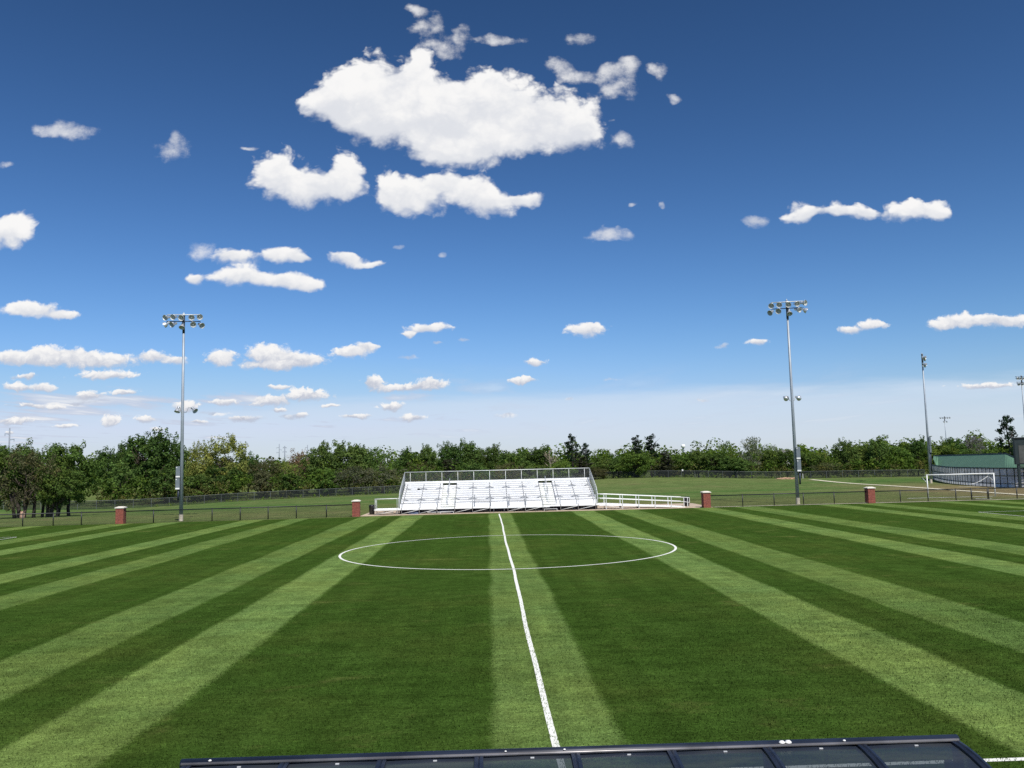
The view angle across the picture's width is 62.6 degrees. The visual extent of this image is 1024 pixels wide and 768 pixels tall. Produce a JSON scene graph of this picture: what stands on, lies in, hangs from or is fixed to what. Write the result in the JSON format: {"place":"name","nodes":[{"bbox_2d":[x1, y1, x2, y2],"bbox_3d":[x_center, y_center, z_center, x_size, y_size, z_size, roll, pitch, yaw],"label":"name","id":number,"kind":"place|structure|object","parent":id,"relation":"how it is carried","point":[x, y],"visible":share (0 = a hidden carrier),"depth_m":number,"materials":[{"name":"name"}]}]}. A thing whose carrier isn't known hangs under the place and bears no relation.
{"place":"outdoors","nodes":[
{"label":"outdoors","id":0,"kind":"place"},
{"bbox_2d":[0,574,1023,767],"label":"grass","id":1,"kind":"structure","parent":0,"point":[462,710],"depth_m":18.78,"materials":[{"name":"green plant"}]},
{"bbox_2d":[0,458,1023,526],"bbox_3d":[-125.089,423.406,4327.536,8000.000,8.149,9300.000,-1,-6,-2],"label":"ground","id":2,"kind":"structure","parent":0,"point":[692,488],"depth_m":118.34,"materials":[{"name":"green plant"}]},
{"bbox_2d":[0,444,38,509],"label":"broadleaf tree","id":3,"kind":"object","parent":2,"relation":"on","point":[3,454],"visible":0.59,"depth_m":100.00,"materials":[{"name":"green plant"}]},
{"bbox_2d":[9,492,31,518],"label":"leaning tree","id":4,"kind":"object","parent":2,"relation":"on","point":[12,497],"visible":0.53,"depth_m":98.90,"materials":[{"name":"green plant"}]},
{"bbox_2d":[0,437,50,517],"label":"broadleaf tree","id":5,"kind":"object","parent":2,"relation":"on","point":[27,450],"visible":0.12,"depth_m":109.40,"materials":[{"name":"green plant"}]},
{"bbox_2d":[0,444,65,517],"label":"broadleaf tree","id":6,"kind":"object","parent":2,"relation":"on","point":[24,463],"visible":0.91,"depth_m":98.37,"materials":[{"name":"green plant"}]},
{"bbox_2d":[31,443,76,511],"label":"broadleaf tree","id":7,"kind":"object","parent":2,"relation":"on","point":[43,457],"visible":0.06,"depth_m":110.51,"materials":[{"name":"green plant"}]},
{"bbox_2d":[0,511,115,526],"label":"rail fence","id":8,"kind":"object","parent":2,"relation":"on","point":[53,513],"visible":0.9,"depth_m":79.17,"materials":[{"name":"grey metal"}]},
{"bbox_2d":[35,462,82,516],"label":"broadleaf tree","id":9,"kind":"object","parent":2,"relation":"on","point":[63,493],"visible":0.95,"depth_m":99.66,"materials":[{"name":"green plant"}]},
{"bbox_2d":[31,439,107,515],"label":"broadleaf tree","id":10,"kind":"object","parent":2,"relation":"on","point":[90,465],"visible":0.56,"depth_m":104.72,"materials":[{"name":"green plant"}]},
{"bbox_2d":[93,446,116,487],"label":"broadleaf tree","id":11,"kind":"object","parent":2,"relation":"on","point":[109,457],"visible":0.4,"depth_m":200.17,"materials":[{"name":"green plant"}]},
{"bbox_2d":[100,459,140,499],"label":"bush","id":12,"kind":"object","parent":2,"relation":"on","point":[120,477],"visible":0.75,"depth_m":161.73,"materials":[{"name":"green plant"}]},
{"bbox_2d":[115,506,126,523],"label":"brick pillar","id":13,"kind":"structure","parent":2,"relation":"on","point":[120,514],"depth_m":79.30,"materials":[{"name":"brick"}]},
{"bbox_2d":[111,439,139,485],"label":"broadleaf tree","id":14,"kind":"object","parent":2,"relation":"on","point":[120,452],"visible":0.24,"depth_m":183.41,"materials":[{"name":"green plant"}]},
{"bbox_2d":[0,491,285,509],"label":"chain link fence","id":15,"kind":"object","parent":2,"relation":"on","point":[39,507],"visible":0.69,"depth_m":151.89,"materials":[{"name":"black metal"}]},
{"bbox_2d":[114,426,178,496],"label":"broadleaf tree","id":16,"kind":"object","parent":2,"relation":"on","point":[153,450],"visible":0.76,"depth_m":173.79,"materials":[{"name":"green plant"}]},
{"bbox_2d":[143,465,183,502],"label":"bush","id":17,"kind":"object","parent":2,"relation":"on","point":[168,484],"visible":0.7,"depth_m":159.09,"materials":[{"name":"green plant"}]},
{"bbox_2d":[164,435,190,479],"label":"broadleaf tree","id":18,"kind":"object","parent":2,"relation":"on","point":[175,451],"visible":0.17,"depth_m":181.10,"materials":[{"name":"green plant"}]},
{"bbox_2d":[162,313,204,520],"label":"floodlight pole","id":19,"kind":"object","parent":2,"relation":"on","point":[180,468],"visible":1,"depth_m":82.93,"materials":[{"name":"metal"}]},
{"bbox_2d":[169,473,214,500],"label":"bush","id":20,"kind":"object","parent":2,"relation":"on","point":[200,477],"visible":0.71,"depth_m":162.06,"materials":[{"name":"green plant"}]},
{"bbox_2d":[184,440,211,488],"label":"broadleaf tree","id":21,"kind":"object","parent":2,"relation":"on","point":[196,452],"visible":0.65,"depth_m":174.80,"materials":[{"name":"green plant"}]},
{"bbox_2d":[197,465,245,496],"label":"bush","id":22,"kind":"object","parent":2,"relation":"on","point":[222,477],"visible":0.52,"depth_m":165.01,"materials":[{"name":"green plant"}]},
{"bbox_2d":[195,433,249,485],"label":"broadleaf tree","id":23,"kind":"object","parent":2,"relation":"on","point":[229,464],"visible":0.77,"depth_m":172.15,"materials":[{"name":"green plant"}]},
{"bbox_2d":[125,504,351,522],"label":"rail fence","id":24,"kind":"object","parent":2,"relation":"on","point":[296,506],"visible":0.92,"depth_m":80.96,"materials":[{"name":"grey metal"}]},
{"bbox_2d":[236,451,260,492],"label":"broadleaf tree","id":25,"kind":"object","parent":2,"relation":"on","point":[251,459],"visible":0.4,"depth_m":186.69,"materials":[{"name":"green plant"}]},
{"bbox_2d":[247,470,272,496],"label":"bush","id":26,"kind":"object","parent":2,"relation":"on","point":[258,481],"visible":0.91,"depth_m":164.21,"materials":[{"name":"green plant"}]},
{"bbox_2d":[246,457,288,489],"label":"broadleaf tree","id":27,"kind":"object","parent":2,"relation":"on","point":[262,464],"visible":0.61,"depth_m":169.35,"materials":[{"name":"green plant"}]},
{"bbox_2d":[271,458,298,484],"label":"broadleaf tree","id":28,"kind":"object","parent":2,"relation":"on","point":[286,466],"visible":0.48,"depth_m":171.48,"materials":[{"name":"green plant"}]},
{"bbox_2d":[272,473,310,496],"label":"bush","id":29,"kind":"object","parent":2,"relation":"on","point":[286,484],"visible":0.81,"depth_m":165.32,"materials":[{"name":"green plant"}]},
{"bbox_2d":[284,448,309,486],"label":"broadleaf tree","id":30,"kind":"object","parent":2,"relation":"on","point":[298,460],"visible":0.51,"depth_m":177.47,"materials":[{"name":"green plant"}]},
{"bbox_2d":[300,440,344,493],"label":"broadleaf tree","id":31,"kind":"object","parent":2,"relation":"on","point":[324,454],"visible":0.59,"depth_m":172.91,"materials":[{"name":"green plant"}]},
{"bbox_2d":[311,467,345,494],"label":"bush","id":32,"kind":"object","parent":2,"relation":"on","point":[328,481],"visible":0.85,"depth_m":165.77,"materials":[{"name":"green plant"}]},
{"bbox_2d":[328,439,374,481],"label":"broadleaf tree","id":33,"kind":"object","parent":2,"relation":"on","point":[352,455],"visible":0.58,"depth_m":176.67,"materials":[{"name":"green plant"}]},
{"bbox_2d":[333,465,376,493],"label":"broadleaf tree","id":34,"kind":"object","parent":2,"relation":"on","point":[355,476],"visible":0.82,"depth_m":166.00,"materials":[{"name":"green plant"}]},
{"bbox_2d":[351,500,360,516],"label":"brick pillar","id":35,"kind":"structure","parent":2,"relation":"on","point":[355,508],"depth_m":82.04,"materials":[{"name":"brick"}]},
{"bbox_2d":[360,447,401,489],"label":"broadleaf tree","id":36,"kind":"object","parent":2,"relation":"on","point":[374,452],"visible":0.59,"depth_m":179.56,"materials":[{"name":"green plant"}]},
{"bbox_2d":[357,465,411,492],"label":"broadleaf tree","id":37,"kind":"object","parent":2,"relation":"on","point":[394,471],"visible":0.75,"depth_m":167.24,"materials":[{"name":"green plant"}]},
{"bbox_2d":[393,446,420,477],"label":"broadleaf tree","id":38,"kind":"object","parent":2,"relation":"on","point":[403,456],"visible":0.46,"depth_m":212.04,"materials":[{"name":"green plant"}]},
{"bbox_2d":[402,462,441,483],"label":"broadleaf tree","id":39,"kind":"object","parent":2,"relation":"on","point":[421,465],"visible":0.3,"depth_m":183.14,"materials":[{"name":"green plant"}]},
{"bbox_2d":[414,443,442,480],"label":"broadleaf tree","id":40,"kind":"object","parent":2,"relation":"on","point":[424,452],"visible":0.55,"depth_m":209.50,"materials":[{"name":"green plant"}]},
{"bbox_2d":[286,476,572,498],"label":"chain link fence","id":41,"kind":"object","parent":2,"relation":"on","point":[369,489],"visible":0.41,"depth_m":160.91,"materials":[{"name":"black metal"}]},
{"bbox_2d":[433,459,457,484],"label":"cedar tree","id":42,"kind":"object","parent":2,"relation":"on","point":[449,461],"visible":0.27,"depth_m":185.87,"materials":[{"name":"green plant"}]},
{"bbox_2d":[436,440,464,476],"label":"broadleaf tree","id":43,"kind":"object","parent":2,"relation":"on","point":[447,452],"visible":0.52,"depth_m":202.49,"materials":[{"name":"green plant"}]},
{"bbox_2d":[456,437,484,473],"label":"broadleaf tree","id":44,"kind":"object","parent":2,"relation":"on","point":[470,453],"visible":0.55,"depth_m":205.74,"materials":[{"name":"green plant"}]},
{"bbox_2d":[455,461,494,482],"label":"broadleaf tree","id":45,"kind":"object","parent":2,"relation":"on","point":[472,466],"visible":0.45,"depth_m":181.71,"materials":[{"name":"green plant"}]},
{"bbox_2d":[0,450,960,504],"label":"undergrowth","id":46,"kind":"object","parent":2,"relation":"on","point":[142,492],"visible":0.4,"depth_m":173.57,"materials":[{"name":"green plant"}]},
{"bbox_2d":[479,442,509,479],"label":"broadleaf tree","id":47,"kind":"object","parent":2,"relation":"on","point":[488,459],"visible":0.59,"depth_m":203.94,"materials":[{"name":"green plant"}]},
{"bbox_2d":[494,462,523,481],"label":"broadleaf tree","id":48,"kind":"object","parent":2,"relation":"on","point":[505,467],"visible":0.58,"depth_m":182.67,"materials":[{"name":"green plant"}]},
{"bbox_2d":[0,500,1023,767],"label":"pitch","id":49,"kind":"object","parent":2,"relation":"on","point":[840,548],"visible":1,"depth_m":25.19,"materials":[{"name":"green plant"}]},
{"bbox_2d":[338,535,676,569],"bbox_3d":[-0.223,9.150,46.695,18.429,0.001,18.426,-1,-6,-2],"label":"circle line","id":50,"kind":"object","parent":49,"relation":"on","point":[675,548],"visible":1,"depth_m":40.73,"materials":[{"name":"white paint"}]},
{"bbox_2d":[499,514,559,746],"bbox_3d":[-0.221,9.145,46.646,0.190,0.001,68.601,-1,-6,-2],"label":"halfway line","id":51,"kind":"object","parent":49,"relation":"on","point":[542,692],"visible":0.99,"depth_m":19.40,"materials":[{"name":"white paint"}]},
{"bbox_2d":[497,448,530,477],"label":"broadleaf tree","id":52,"kind":"object","parent":2,"relation":"on","point":[508,455],"visible":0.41,"depth_m":198.34,"materials":[{"name":"green plant"}]},
{"bbox_2d":[36,430,1012,489],"bbox_3d":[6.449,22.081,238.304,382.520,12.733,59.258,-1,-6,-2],"label":"woods","id":53,"kind":"object","parent":2,"relation":"on","point":[902,444],"visible":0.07,"depth_m":238.81,"materials":[{"name":"green plant"}]},
{"bbox_2d":[156,474,893,505],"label":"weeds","id":54,"kind":"object","parent":2,"relation":"on","point":[549,481],"visible":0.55,"depth_m":175.53,"materials":[{"name":"green plant"}]},
{"bbox_2d":[362,503,701,515],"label":"bleacher pad","id":55,"kind":"object","parent":2,"relation":"on","point":[692,505],"visible":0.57,"depth_m":84.22,"materials":[{"name":"beige concrete"}]},
{"bbox_2d":[374,468,689,514],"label":"bleacher stand","id":56,"kind":"object","parent":55,"relation":"on","point":[566,493],"visible":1,"depth_m":87.36,"materials":[{"name":"metal"}]},
{"bbox_2d":[518,464,551,478],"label":"bush","id":57,"kind":"object","parent":2,"relation":"on","point":[543,472],"visible":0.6,"depth_m":181.47,"materials":[{"name":"green plant"}]},
{"bbox_2d":[524,443,553,471],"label":"broadleaf tree","id":58,"kind":"object","parent":2,"relation":"on","point":[536,456],"visible":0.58,"depth_m":204.07,"materials":[{"name":"green plant"}]},
{"bbox_2d":[546,459,578,477],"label":"broadleaf tree","id":59,"kind":"object","parent":2,"relation":"on","point":[562,464],"visible":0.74,"depth_m":178.39,"materials":[{"name":"green plant"}]},
{"bbox_2d":[564,433,580,474],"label":"pine tree","id":60,"kind":"object","parent":2,"relation":"on","point":[572,449],"visible":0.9,"depth_m":189.50,"materials":[{"name":"green plant"}]},
{"bbox_2d":[577,442,590,477],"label":"pine tree","id":61,"kind":"object","parent":2,"relation":"on","point":[586,454],"visible":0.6,"depth_m":191.68,"materials":[{"name":"green plant"}]},
{"bbox_2d":[571,456,602,479],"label":"cedar tree","id":62,"kind":"object","parent":2,"relation":"on","point":[580,461],"visible":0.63,"depth_m":187.10,"materials":[{"name":"green plant"}]},
{"bbox_2d":[584,456,613,477],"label":"broadleaf tree","id":63,"kind":"object","parent":2,"relation":"on","point":[601,461],"visible":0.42,"depth_m":202.29,"materials":[{"name":"green plant"}]},
{"bbox_2d":[606,457,629,476],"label":"broadleaf tree","id":64,"kind":"object","parent":2,"relation":"on","point":[612,463],"visible":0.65,"depth_m":194.26,"materials":[{"name":"green plant"}]},
{"bbox_2d":[614,450,655,475],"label":"broadleaf tree","id":65,"kind":"object","parent":2,"relation":"on","point":[635,460],"visible":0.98,"depth_m":186.74,"materials":[{"name":"green plant"}]},
{"bbox_2d":[631,435,644,454],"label":"pine tree","id":66,"kind":"object","parent":2,"relation":"on","point":[637,449],"visible":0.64,"depth_m":192.38,"materials":[{"name":"green plant"}]},
{"bbox_2d":[642,433,659,476],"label":"pine tree","id":67,"kind":"object","parent":2,"relation":"on","point":[649,442],"visible":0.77,"depth_m":193.07,"materials":[{"name":"green plant"}]},
{"bbox_2d":[652,450,680,476],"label":"cedar tree","id":68,"kind":"object","parent":2,"relation":"on","point":[667,466],"visible":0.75,"depth_m":188.39,"materials":[{"name":"green plant"}]},
{"bbox_2d":[672,453,701,473],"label":"broadleaf tree","id":69,"kind":"object","parent":2,"relation":"on","point":[680,460],"visible":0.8,"depth_m":191.10,"materials":[{"name":"green plant"}]},
{"bbox_2d":[684,449,714,477],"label":"broadleaf tree","id":70,"kind":"object","parent":2,"relation":"on","point":[695,454],"visible":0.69,"depth_m":190.84,"materials":[{"name":"green plant"}]},
{"bbox_2d":[700,491,710,507],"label":"brick pillar","id":71,"kind":"structure","parent":2,"relation":"on","point":[705,499],"depth_m":83.03,"materials":[{"name":"brick"}]},
{"bbox_2d":[696,450,731,477],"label":"broadleaf tree","id":72,"kind":"object","parent":2,"relation":"on","point":[715,458],"visible":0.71,"depth_m":189.83,"materials":[{"name":"green plant"}]},
{"bbox_2d":[717,441,736,477],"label":"broadleaf tree","id":73,"kind":"object","parent":2,"relation":"on","point":[733,454],"visible":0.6,"depth_m":192.65,"materials":[{"name":"green plant"}]},
{"bbox_2d":[718,456,756,475],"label":"broadleaf tree","id":74,"kind":"object","parent":2,"relation":"on","point":[739,465],"visible":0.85,"depth_m":185.08,"materials":[{"name":"green plant"}]},
{"bbox_2d":[738,436,763,469],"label":"broadleaf tree","id":75,"kind":"object","parent":2,"relation":"on","point":[754,447],"visible":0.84,"depth_m":190.58,"materials":[{"name":"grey plant"}]},
{"bbox_2d":[596,470,924,478],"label":"chain link fence","id":76,"kind":"object","parent":2,"relation":"on","point":[817,473],"visible":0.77,"depth_m":181.61,"materials":[{"name":"black metal"}]},
{"bbox_2d":[755,446,784,475],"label":"broadleaf tree","id":77,"kind":"object","parent":2,"relation":"on","point":[768,455],"visible":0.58,"depth_m":192.48,"materials":[{"name":"green plant"}]},
{"bbox_2d":[774,449,793,473],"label":"broadleaf tree","id":78,"kind":"object","parent":2,"relation":"on","point":[788,457],"visible":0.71,"depth_m":189.73,"materials":[{"name":"green plant"}]},
{"bbox_2d":[767,299,807,503],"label":"floodlight pole","id":79,"kind":"object","parent":2,"relation":"on","point":[797,463],"visible":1,"depth_m":87.06,"materials":[{"name":"metal"}]},
{"bbox_2d":[710,491,866,506],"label":"rail fence","id":80,"kind":"object","parent":2,"relation":"on","point":[803,496],"visible":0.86,"depth_m":83.92,"materials":[{"name":"grey metal"}]},
{"bbox_2d":[798,452,826,473],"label":"broadleaf tree","id":81,"kind":"object","parent":2,"relation":"on","point":[804,456],"visible":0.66,"depth_m":189.90,"materials":[{"name":"green plant"}]},
{"bbox_2d":[811,463,843,474],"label":"broadleaf tree","id":82,"kind":"object","parent":2,"relation":"on","point":[825,467],"visible":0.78,"depth_m":183.87,"materials":[{"name":"green plant"}]},
{"bbox_2d":[830,437,862,476],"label":"broadleaf tree","id":83,"kind":"object","parent":2,"relation":"on","point":[848,449],"visible":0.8,"depth_m":191.09,"materials":[{"name":"green plant"}]},
{"bbox_2d":[850,444,872,475],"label":"broadleaf tree","id":84,"kind":"object","parent":2,"relation":"on","point":[862,453],"visible":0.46,"depth_m":194.47,"materials":[{"name":"green plant"}]},
{"bbox_2d":[863,487,875,502],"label":"brick pillar","id":85,"kind":"structure","parent":2,"relation":"on","point":[870,494],"depth_m":84.16,"materials":[{"name":"brick"}]},
{"bbox_2d":[861,435,889,467],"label":"broadleaf tree","id":86,"kind":"object","parent":2,"relation":"on","point":[875,450],"visible":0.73,"depth_m":190.63,"materials":[{"name":"green plant"}]},
{"bbox_2d":[886,444,914,473],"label":"broadleaf tree","id":87,"kind":"object","parent":2,"relation":"on","point":[903,453],"visible":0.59,"depth_m":188.63,"materials":[{"name":"green plant"}]},
{"bbox_2d":[904,434,927,475],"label":"broadleaf tree","id":88,"kind":"object","parent":2,"relation":"on","point":[916,448],"visible":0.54,"depth_m":191.15,"materials":[{"name":"green plant"}]},
{"bbox_2d":[921,353,931,482],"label":"floodlight pole","id":89,"kind":"object","parent":2,"relation":"on","point":[929,449],"visible":1,"depth_m":138.24,"materials":[{"name":"metal"}]},
{"bbox_2d":[922,440,958,465],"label":"broadleaf tree","id":90,"kind":"object","parent":2,"relation":"on","point":[938,450],"visible":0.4,"depth_m":186.74,"materials":[{"name":"green plant"}]},
{"bbox_2d":[875,487,1023,501],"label":"rail fence","id":91,"kind":"object","parent":2,"relation":"on","point":[970,490],"visible":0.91,"depth_m":84.86,"materials":[{"name":"grey metal"}]},
{"bbox_2d":[939,436,975,452],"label":"broadleaf tree","id":92,"kind":"object","parent":2,"relation":"on","point":[959,446],"visible":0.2,"depth_m":216.97,"materials":[{"name":"green plant"}]},
{"bbox_2d":[923,473,995,496],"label":"soccer goal","id":93,"kind":"object","parent":2,"relation":"on","point":[961,474],"visible":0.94,"depth_m":91.78,"materials":[{"name":"white paint"}]},
{"bbox_2d":[961,435,986,453],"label":"broadleaf tree","id":94,"kind":"object","parent":2,"relation":"on","point":[973,439],"visible":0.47,"depth_m":222.08,"materials":[{"name":"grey plant"}]},
{"bbox_2d":[932,464,1023,486],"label":"outfield fence","id":95,"kind":"object","parent":2,"relation":"on","point":[1009,479],"visible":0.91,"depth_m":122.48,"materials":[{"name":"grey metal"}]},
{"bbox_2d":[933,453,1023,475],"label":"green wall","id":96,"kind":"structure","parent":2,"relation":"on","point":[998,460],"depth_m":135.80,"materials":[{"name":"metal"}]},
{"bbox_2d":[994,414,1017,455],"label":"pine tree","id":97,"kind":"object","parent":2,"relation":"on","point":[1003,426],"visible":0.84,"depth_m":170.65,"materials":[{"name":"green plant"}]},
{"bbox_2d":[1011,437,1023,486],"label":"scoreboard","id":98,"kind":"object","parent":2,"relation":"on","point":[1018,447],"visible":0.89,"depth_m":113.07,"materials":[{"name":"grey metal"}]},
{"bbox_2d":[0,0,1023,467],"label":"sky","id":99,"kind":"structure","parent":0,"point":[396,224],"materials":[{"name":"blue"}]},
{"bbox_2d":[808,479,1022,494],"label":"path","id":100,"kind":"structure","parent":0,"point":[907,486],"depth_m":124.26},
{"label":"shelter floor","id":101,"kind":"structure","parent":0,"visible":0},
{"bbox_2d":[179,734,991,767],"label":"team shelter","id":102,"kind":"object","parent":101,"relation":"on","point":[937,751],"visible":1,"depth_m":6.83,"materials":[{"name":"black metal"}]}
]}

